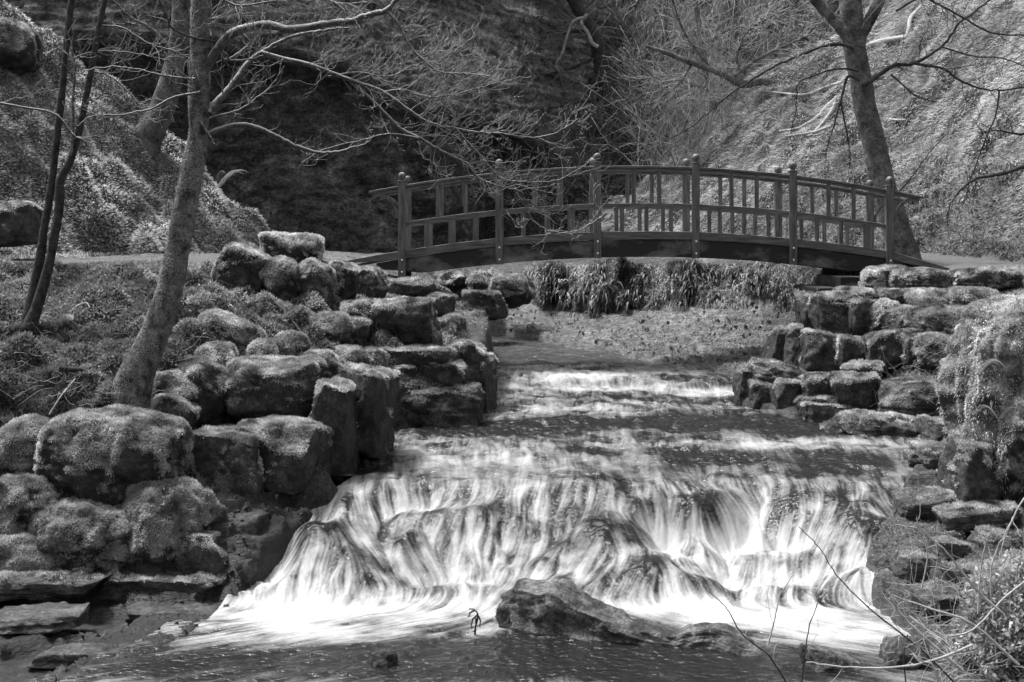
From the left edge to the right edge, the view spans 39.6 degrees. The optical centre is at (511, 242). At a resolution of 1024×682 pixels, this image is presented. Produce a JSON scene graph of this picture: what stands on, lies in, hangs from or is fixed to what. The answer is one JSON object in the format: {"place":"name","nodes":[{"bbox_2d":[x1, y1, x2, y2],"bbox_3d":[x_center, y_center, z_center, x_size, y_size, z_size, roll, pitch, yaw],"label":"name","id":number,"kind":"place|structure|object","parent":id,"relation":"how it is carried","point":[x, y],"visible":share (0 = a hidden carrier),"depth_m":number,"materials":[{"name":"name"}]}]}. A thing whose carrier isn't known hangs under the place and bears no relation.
{"place":"outdoors","nodes":[
{"label":"outdoors","id":0,"kind":"place"},
{"bbox_2d":[5,0,621,252],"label":"cliff","id":1,"kind":"structure","parent":0,"point":[327,186],"depth_m":40.18,"materials":[{"name":"stone"}]},
{"bbox_2d":[22,0,624,251],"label":"cliff plants","id":2,"kind":"object","parent":1,"relation":"on","point":[255,156],"visible":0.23,"depth_m":40.02,"materials":[{"name":"grey plant"}]},
{"bbox_2d":[501,3,641,167],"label":"shrub","id":3,"kind":"object","parent":1,"relation":"on","point":[573,103],"visible":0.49,"depth_m":43.02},
{"bbox_2d":[503,43,689,193],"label":"shrub","id":4,"kind":"object","parent":1,"relation":"on","point":[572,159],"visible":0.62,"depth_m":42.53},
{"bbox_2d":[562,0,691,75],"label":"shrub","id":5,"kind":"object","parent":1,"relation":"on","point":[626,43],"visible":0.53,"depth_m":45.00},
{"bbox_2d":[543,19,732,165],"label":"shrub","id":6,"kind":"object","parent":1,"relation":"on","point":[623,123],"visible":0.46,"depth_m":42.21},
{"bbox_2d":[25,335,938,681],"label":"water","id":7,"kind":"structure","parent":0,"point":[673,495],"depth_m":12.73,"materials":[{"name":"white liquid"}]},
{"bbox_2d":[495,578,762,655],"bbox_3d":[0.990,2.907,10.852,2.306,0.569,0.566,0,0,20],"label":"rock","id":8,"kind":"object","parent":7,"relation":"in","point":[564,608],"visible":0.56,"depth_m":10.82,"materials":[{"name":"stone"}]},
{"bbox_2d":[798,643,859,671],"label":"rock","id":9,"kind":"object","parent":7,"relation":"in","point":[825,656],"visible":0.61,"depth_m":9.99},
{"bbox_2d":[0,0,1023,681],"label":"ground","id":10,"kind":"structure","parent":0,"point":[20,652],"depth_m":24.85,"materials":[{"name":"soil"}]},
{"bbox_2d":[0,199,42,246],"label":"boulder","id":11,"kind":"object","parent":10,"relation":"on","point":[20,223],"visible":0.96,"depth_m":20.49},
{"bbox_2d":[0,17,43,74],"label":"boulder","id":12,"kind":"object","parent":10,"relation":"on","point":[21,49],"visible":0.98,"depth_m":24.55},
{"bbox_2d":[0,471,60,534],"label":"boulder","id":13,"kind":"object","parent":10,"relation":"on","point":[24,496],"visible":0.76,"depth_m":12.21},
{"bbox_2d":[0,413,49,473],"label":"boulder","id":14,"kind":"object","parent":13,"relation":"on","point":[18,439],"visible":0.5,"depth_m":12.65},
{"bbox_2d":[0,529,70,571],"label":"boulder","id":15,"kind":"object","parent":10,"relation":"on","point":[19,551],"visible":0.37,"depth_m":11.91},
{"bbox_2d":[0,601,89,634],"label":"boulder","id":16,"kind":"object","parent":10,"relation":"on","point":[47,617],"visible":1,"depth_m":11.01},
{"bbox_2d":[0,566,118,601],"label":"boulder","id":17,"kind":"object","parent":10,"relation":"on","point":[47,584],"visible":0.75,"depth_m":11.64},
{"bbox_2d":[27,495,132,571],"bbox_3d":[-3.647,2.538,12.420,1.240,0.695,1.080,0,0,0],"label":"boulder","id":18,"kind":"object","parent":17,"relation":"on","point":[84,532],"visible":0.66,"depth_m":12.00,"materials":[{"name":"stone"}]},
{"bbox_2d":[33,403,194,505],"bbox_3d":[-3.583,1.903,12.864,1.367,0.878,1.159,0,0,0],"label":"boulder","id":19,"kind":"object","parent":18,"relation":"on","point":[108,455],"visible":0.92,"depth_m":12.46,"materials":[{"name":"stone"}]},
{"bbox_2d":[27,643,127,668],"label":"boulder","id":20,"kind":"object","parent":10,"relation":"on","point":[67,655],"visible":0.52,"depth_m":10.34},
{"bbox_2d":[0,0,221,329],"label":"sapling","id":21,"kind":"object","parent":10,"relation":"on","point":[41,275],"visible":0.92,"depth_m":15.19,"materials":[{"name":"black plant"}]},
{"bbox_2d":[0,0,274,258],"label":"moss turf","id":22,"kind":"structure","parent":10,"relation":"on","point":[95,187],"depth_m":24.31,"materials":[{"name":"plant"}]},
{"bbox_2d":[0,393,314,681],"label":"stone chips","id":23,"kind":"object","parent":10,"relation":"on","point":[62,668],"visible":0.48,"depth_m":11.70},
{"bbox_2d":[95,566,227,599],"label":"boulder","id":24,"kind":"object","parent":10,"relation":"on","point":[117,585],"visible":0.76,"depth_m":11.82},
{"bbox_2d":[0,247,323,406],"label":"dead twigs","id":25,"kind":"object","parent":10,"relation":"on","point":[111,333],"visible":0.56,"depth_m":15.01,"materials":[{"name":"grey plant"}]},
{"bbox_2d":[96,0,248,159],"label":"tree","id":26,"kind":"object","parent":10,"relation":"on","point":[152,138],"visible":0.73,"depth_m":25.48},
{"bbox_2d":[125,600,221,622],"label":"boulder","id":27,"kind":"object","parent":10,"relation":"on","point":[138,609],"visible":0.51,"depth_m":11.59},
{"bbox_2d":[121,476,228,565],"bbox_3d":[-3.020,2.457,12.426,1.031,0.822,1.063,0,0,0],"label":"boulder","id":28,"kind":"object","parent":10,"relation":"on","point":[165,516],"visible":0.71,"depth_m":12.13,"materials":[{"name":"stone"}]},
{"bbox_2d":[149,392,200,430],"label":"boulder","id":29,"kind":"object","parent":10,"relation":"on","point":[170,403],"visible":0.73,"depth_m":13.39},
{"bbox_2d":[151,368,201,422],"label":"boulder","id":30,"kind":"object","parent":10,"relation":"on","point":[176,381],"visible":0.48,"depth_m":13.87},
{"bbox_2d":[171,530,227,574],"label":"boulder","id":31,"kind":"object","parent":10,"relation":"on","point":[203,552],"visible":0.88,"depth_m":12.06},
{"bbox_2d":[177,358,228,426],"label":"boulder","id":32,"kind":"object","parent":10,"relation":"on","point":[208,376],"visible":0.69,"depth_m":14.09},
{"bbox_2d":[193,340,239,363],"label":"boulder","id":33,"kind":"object","parent":10,"relation":"on","point":[214,350],"visible":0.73,"depth_m":15.04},
{"bbox_2d":[191,424,264,497],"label":"boulder","id":34,"kind":"object","parent":10,"relation":"on","point":[227,456],"visible":0.78,"depth_m":13.10,"materials":[{"name":"stone"}]},
{"bbox_2d":[197,307,266,349],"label":"boulder","id":35,"kind":"object","parent":10,"relation":"on","point":[241,332],"visible":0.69,"depth_m":15.58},
{"bbox_2d":[0,257,470,560],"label":"ground cover","id":36,"kind":"object","parent":10,"relation":"on","point":[53,342],"visible":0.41,"depth_m":15.64,"materials":[{"name":"grey plant"}]},
{"bbox_2d":[210,242,271,294],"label":"boulder","id":37,"kind":"object","parent":10,"relation":"on","point":[237,264],"visible":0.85,"depth_m":17.94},
{"bbox_2d":[235,509,270,534],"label":"boulder","id":38,"kind":"object","parent":10,"relation":"on","point":[251,524],"visible":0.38,"depth_m":12.56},
{"bbox_2d":[224,353,327,420],"bbox_3d":[-2.450,1.501,14.601,1.068,0.720,1.098,0,0,0],"label":"boulder","id":39,"kind":"object","parent":10,"relation":"on","point":[261,385],"visible":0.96,"depth_m":14.15,"materials":[{"name":"stone"}]},
{"bbox_2d":[259,254,301,301],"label":"boulder","id":40,"kind":"object","parent":10,"relation":"on","point":[280,274],"visible":0.94,"depth_m":17.97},
{"bbox_2d":[234,414,333,495],"bbox_3d":[-2.326,2.063,13.758,1.102,0.772,0.928,0,0,11],"label":"boulder","id":41,"kind":"object","parent":10,"relation":"on","point":[294,451],"visible":0.8,"depth_m":13.40,"materials":[{"name":"stone"}]},
{"bbox_2d":[257,230,324,263],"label":"boulder","id":42,"kind":"object","parent":10,"relation":"on","point":[300,247],"visible":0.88,"depth_m":20.31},
{"bbox_2d":[272,330,311,355],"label":"boulder","id":43,"kind":"object","parent":10,"relation":"on","point":[289,342],"visible":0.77,"depth_m":15.68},
{"bbox_2d":[299,257,339,306],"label":"boulder","id":44,"kind":"object","parent":10,"relation":"on","point":[317,275],"visible":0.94,"depth_m":18.20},
{"bbox_2d":[308,310,355,344],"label":"boulder","id":45,"kind":"object","parent":10,"relation":"on","point":[339,326],"visible":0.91,"depth_m":16.70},
{"bbox_2d":[308,375,359,483],"bbox_3d":[-1.786,1.881,14.329,0.490,1.098,0.814,0,0,0],"label":"boulder","id":46,"kind":"object","parent":10,"relation":"on","point":[334,406],"visible":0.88,"depth_m":13.99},
{"bbox_2d":[63,0,614,408],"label":"tree","id":47,"kind":"object","parent":10,"relation":"on","point":[134,381],"visible":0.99,"depth_m":13.43,"materials":[{"name":"grey plant"}]},
{"bbox_2d":[329,259,362,300],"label":"boulder","id":48,"kind":"object","parent":10,"relation":"on","point":[348,275],"visible":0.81,"depth_m":18.67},
{"bbox_2d":[337,360,400,459],"bbox_3d":[-1.507,1.778,14.839,0.614,1.107,0.977,0,0,18],"label":"boulder","id":49,"kind":"object","parent":10,"relation":"on","point":[377,388],"visible":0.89,"depth_m":14.51,"materials":[{"name":"stone"}]},
{"bbox_2d":[358,264,389,297],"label":"boulder","id":50,"kind":"object","parent":10,"relation":"on","point":[374,282],"visible":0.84,"depth_m":19.44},
{"bbox_2d":[369,296,445,345],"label":"boulder","id":51,"kind":"object","parent":10,"relation":"on","point":[407,320],"visible":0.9,"depth_m":17.57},
{"bbox_2d":[387,276,436,296],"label":"boulder","id":52,"kind":"object","parent":10,"relation":"on","point":[415,286],"visible":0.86,"depth_m":20.93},
{"bbox_2d":[381,343,460,373],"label":"boulder","id":53,"kind":"object","parent":10,"relation":"on","point":[419,356],"visible":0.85,"depth_m":17.00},
{"bbox_2d":[400,382,484,426],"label":"boulder","id":54,"kind":"object","parent":10,"relation":"on","point":[461,404],"visible":0.7,"depth_m":16.64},
{"bbox_2d":[419,358,467,386],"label":"boulder","id":55,"kind":"object","parent":54,"relation":"on","point":[450,374],"visible":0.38,"depth_m":17.01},
{"bbox_2d":[433,267,472,290],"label":"boulder","id":56,"kind":"object","parent":10,"relation":"on","point":[452,279],"visible":0.67,"depth_m":29.15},
{"bbox_2d":[461,289,508,320],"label":"boulder","id":57,"kind":"object","parent":10,"relation":"on","point":[492,303],"visible":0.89,"depth_m":25.50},
{"bbox_2d":[479,352,498,413],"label":"boulder","id":58,"kind":"object","parent":10,"relation":"on","point":[488,380],"visible":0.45,"depth_m":17.83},
{"bbox_2d":[452,338,486,381],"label":"boulder","id":59,"kind":"object","parent":58,"relation":"on","point":[473,353],"visible":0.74,"depth_m":17.60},
{"bbox_2d":[487,271,535,308],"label":"boulder","id":60,"kind":"object","parent":10,"relation":"on","point":[516,289],"visible":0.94,"depth_m":26.62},
{"bbox_2d":[474,46,620,204],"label":"shrub","id":61,"kind":"object","parent":10,"relation":"on","point":[568,179],"visible":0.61,"depth_m":42.35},
{"bbox_2d":[386,284,771,367],"bbox_3d":[1.152,1.306,25.142,6.361,1.288,9.734,0,0,0],"label":"shore moss","id":62,"kind":"object","parent":10,"relation":"on","point":[635,339],"visible":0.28,"depth_m":23.91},
{"bbox_2d":[386,272,788,371],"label":"stone chips","id":63,"kind":"object","parent":10,"relation":"on","point":[667,322],"visible":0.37,"depth_m":24.02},
{"bbox_2d":[530,0,696,164],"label":"tree","id":64,"kind":"object","parent":10,"relation":"on","point":[591,33],"visible":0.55,"depth_m":43.21,"materials":[{"name":"grey plant"}]},
{"bbox_2d":[412,0,871,253],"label":"brushwood","id":65,"kind":"object","parent":10,"relation":"on","point":[538,228],"visible":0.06,"depth_m":44.40,"materials":[{"name":"grey plant"}]},
{"bbox_2d":[575,41,754,194],"bbox_3d":[4.145,-3.486,36.289,5.128,4.519,4.942,0,0,0],"label":"shrub","id":66,"kind":"object","parent":10,"relation":"on","point":[674,156],"visible":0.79,"depth_m":36.04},
{"bbox_2d":[472,257,860,320],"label":"bank wall","id":67,"kind":"structure","parent":10,"relation":"on","point":[599,286],"depth_m":25.95,"materials":[{"name":"plant"}]},
{"bbox_2d":[347,153,950,276],"bbox_3d":[2.091,-0.425,22.625,9.487,1.938,1.356,0,0,0],"label":"footbridge","id":68,"kind":"object","parent":67,"relation":"on","point":[777,248],"visible":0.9,"depth_m":22.02,"materials":[{"name":"wood"}]},
{"bbox_2d":[584,0,750,126],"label":"tree","id":69,"kind":"object","parent":10,"relation":"on","point":[664,20],"visible":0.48,"depth_m":43.90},
{"bbox_2d":[602,2,776,152],"bbox_3d":[5.014,-4.881,38.020,5.535,5.070,3.988,0,0,26],"label":"shrub","id":70,"kind":"object","parent":10,"relation":"on","point":[687,123],"visible":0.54,"depth_m":37.43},
{"bbox_2d":[633,7,746,145],"bbox_3d":[5.015,-4.387,38.205,2.647,4.064,2.537,0,0,-42],"label":"tree","id":71,"kind":"object","parent":10,"relation":"on","point":[660,104],"visible":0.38,"depth_m":38.19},
{"bbox_2d":[559,19,840,179],"bbox_3d":[4.934,-3.462,36.370,8.610,4.529,4.669,0,0,0],"label":"shrub","id":72,"kind":"object","parent":10,"relation":"on","point":[663,136],"visible":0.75,"depth_m":35.87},
{"bbox_2d":[590,0,811,140],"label":"tree","id":73,"kind":"object","parent":10,"relation":"on","point":[697,14],"visible":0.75,"depth_m":37.79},
{"bbox_2d":[607,0,820,141],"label":"shrub","id":74,"kind":"object","parent":10,"relation":"on","point":[710,80],"visible":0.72,"depth_m":36.49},
{"bbox_2d":[630,0,834,133],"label":"fallen tree","id":75,"kind":"object","parent":10,"relation":"on","point":[728,77],"visible":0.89,"depth_m":36.13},
{"bbox_2d":[644,0,831,53],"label":"tree","id":76,"kind":"object","parent":10,"relation":"on","point":[736,33],"visible":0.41,"depth_m":45.44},
{"bbox_2d":[746,356,805,383],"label":"boulder","id":77,"kind":"object","parent":10,"relation":"on","point":[763,369],"visible":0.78,"depth_m":18.29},
{"bbox_2d":[762,325,789,360],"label":"boulder","id":78,"kind":"object","parent":10,"relation":"on","point":[774,344],"visible":0.75,"depth_m":19.46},
{"bbox_2d":[770,377,801,408],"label":"boulder","id":79,"kind":"object","parent":10,"relation":"on","point":[785,392],"visible":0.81,"depth_m":17.67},
{"bbox_2d":[782,322,803,367],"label":"boulder","id":80,"kind":"object","parent":10,"relation":"on","point":[792,348],"visible":0.71,"depth_m":19.30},
{"bbox_2d":[575,0,1023,259],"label":"hill grass","id":81,"kind":"structure","parent":10,"relation":"on","point":[1020,103],"depth_m":31.41,"materials":[{"name":"plant"}]},
{"bbox_2d":[798,371,831,395],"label":"boulder","id":82,"kind":"object","parent":10,"relation":"on","point":[815,383],"visible":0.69,"depth_m":17.40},
{"bbox_2d":[798,327,839,371],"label":"boulder","id":83,"kind":"object","parent":10,"relation":"on","point":[819,349],"visible":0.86,"depth_m":18.33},
{"bbox_2d":[797,400,852,421],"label":"boulder","id":84,"kind":"object","parent":10,"relation":"on","point":[815,411],"visible":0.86,"depth_m":16.90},
{"bbox_2d":[794,274,860,291],"bbox_3d":[4.850,0.618,21.750,0.831,0.229,2.300,0,0,0],"label":"bridge abutment","id":85,"kind":"object","parent":10,"relation":"on","point":[828,282],"visible":0.61,"depth_m":21.47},
{"bbox_2d":[642,0,1015,254],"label":"fallen twigs","id":86,"kind":"object","parent":10,"relation":"on","point":[799,202],"visible":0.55,"depth_m":30.60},
{"bbox_2d":[806,290,858,333],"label":"boulder","id":87,"kind":"object","parent":10,"relation":"on","point":[828,310],"visible":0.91,"depth_m":19.36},
{"bbox_2d":[666,0,1023,259],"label":"tree","id":88,"kind":"object","parent":10,"relation":"on","point":[852,27],"visible":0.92,"depth_m":24.28,"materials":[{"name":"grey plant"}]},
{"bbox_2d":[833,333,865,369],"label":"boulder","id":89,"kind":"object","parent":10,"relation":"on","point":[850,347],"visible":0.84,"depth_m":18.14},
{"bbox_2d":[826,370,882,410],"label":"boulder","id":90,"kind":"object","parent":10,"relation":"on","point":[862,386],"visible":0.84,"depth_m":17.01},
{"bbox_2d":[846,297,875,335],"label":"boulder","id":91,"kind":"object","parent":10,"relation":"on","point":[858,316],"visible":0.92,"depth_m":18.93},
{"bbox_2d":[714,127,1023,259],"bbox_3d":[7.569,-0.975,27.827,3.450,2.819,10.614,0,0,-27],"label":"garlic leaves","id":92,"kind":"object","parent":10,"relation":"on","point":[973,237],"visible":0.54,"depth_m":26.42,"materials":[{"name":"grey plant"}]},
{"bbox_2d":[831,408,918,436],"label":"boulder","id":93,"kind":"object","parent":10,"relation":"on","point":[864,422],"visible":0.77,"depth_m":15.86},
{"bbox_2d":[858,263,908,288],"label":"boulder","id":94,"kind":"object","parent":10,"relation":"on","point":[873,276],"visible":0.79,"depth_m":19.86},
{"bbox_2d":[862,328,906,374],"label":"boulder","id":95,"kind":"object","parent":10,"relation":"on","point":[889,342],"visible":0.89,"depth_m":17.88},
{"bbox_2d":[878,635,929,669],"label":"rock","id":96,"kind":"object","parent":10,"relation":"on","point":[889,644],"visible":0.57,"depth_m":10.07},
{"bbox_2d":[876,377,940,416],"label":"boulder","id":97,"kind":"object","parent":10,"relation":"on","point":[896,394],"visible":0.57,"depth_m":16.45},
{"bbox_2d":[889,543,939,581],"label":"boulder","id":98,"kind":"object","parent":10,"relation":"on","point":[900,566],"visible":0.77,"depth_m":11.76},
{"bbox_2d":[891,485,955,520],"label":"boulder","id":99,"kind":"object","parent":10,"relation":"on","point":[907,503],"visible":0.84,"depth_m":12.60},
{"bbox_2d":[902,287,950,306],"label":"boulder","id":100,"kind":"object","parent":10,"relation":"on","point":[916,296],"visible":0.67,"depth_m":19.02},
{"bbox_2d":[888,266,953,288],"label":"boulder","id":101,"kind":"object","parent":100,"relation":"on","point":[921,276],"visible":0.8,"depth_m":19.48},
{"bbox_2d":[909,439,945,468],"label":"boulder","id":102,"kind":"object","parent":10,"relation":"on","point":[928,452],"visible":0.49,"depth_m":14.13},
{"bbox_2d":[904,330,951,370],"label":"boulder","id":103,"kind":"object","parent":10,"relation":"on","point":[923,342],"visible":0.66,"depth_m":17.38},
{"bbox_2d":[913,413,944,441],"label":"boulder","id":104,"kind":"object","parent":10,"relation":"on","point":[927,426],"visible":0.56,"depth_m":15.58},
{"bbox_2d":[904,303,966,334],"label":"boulder","id":105,"kind":"object","parent":10,"relation":"on","point":[916,322],"visible":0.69,"depth_m":17.87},
{"bbox_2d":[908,578,965,619],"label":"boulder","id":106,"kind":"object","parent":10,"relation":"on","point":[943,600],"visible":0.73,"depth_m":10.89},
{"bbox_2d":[861,530,1023,681],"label":"dry stems","id":107,"kind":"object","parent":10,"relation":"on","point":[942,625],"visible":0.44,"depth_m":10.30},
{"bbox_2d":[871,483,1023,681],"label":"thin moss","id":108,"kind":"object","parent":10,"relation":"on","point":[942,666],"visible":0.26,"depth_m":12.11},
{"bbox_2d":[871,504,1023,681],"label":"stone chips","id":109,"kind":"object","parent":10,"relation":"on","point":[945,619],"visible":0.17,"depth_m":11.66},
{"bbox_2d":[928,534,971,561],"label":"boulder","id":110,"kind":"object","parent":10,"relation":"on","point":[955,546],"visible":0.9,"depth_m":11.77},
{"bbox_2d":[890,546,1023,681],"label":"bush","id":111,"kind":"object","parent":10,"relation":"on","point":[1007,577],"visible":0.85,"depth_m":9.40,"materials":[{"name":"grey plant"}]},
{"bbox_2d":[939,556,989,591],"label":"boulder","id":112,"kind":"object","parent":10,"relation":"on","point":[966,570],"visible":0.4,"depth_m":11.12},
{"bbox_2d":[937,428,1003,501],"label":"boulder","id":113,"kind":"object","parent":10,"relation":"on","point":[966,469],"visible":0.67,"depth_m":12.63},
{"bbox_2d":[946,285,1000,305],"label":"boulder","id":114,"kind":"object","parent":10,"relation":"on","point":[962,295],"visible":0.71,"depth_m":18.76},
{"bbox_2d":[931,497,1022,533],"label":"boulder","id":115,"kind":"object","parent":10,"relation":"on","point":[964,517],"visible":0.77,"depth_m":12.20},
{"bbox_2d":[931,293,1023,503],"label":"rock outcrop","id":116,"kind":"object","parent":10,"relation":"on","point":[990,327],"visible":0.77,"depth_m":12.75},
{"bbox_2d":[941,105,1023,242],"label":"overhanging branch","id":117,"kind":"object","parent":10,"relation":"on","point":[1007,172],"visible":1,"depth_m":18.99,"materials":[{"name":"grey plant"}]},
{"bbox_2d":[947,265,1023,291],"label":"boulder","id":118,"kind":"object","parent":10,"relation":"on","point":[999,279],"visible":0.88,"depth_m":19.36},
{"bbox_2d":[966,525,1023,553],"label":"boulder","id":119,"kind":"object","parent":10,"relation":"on","point":[977,536],"visible":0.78,"depth_m":11.79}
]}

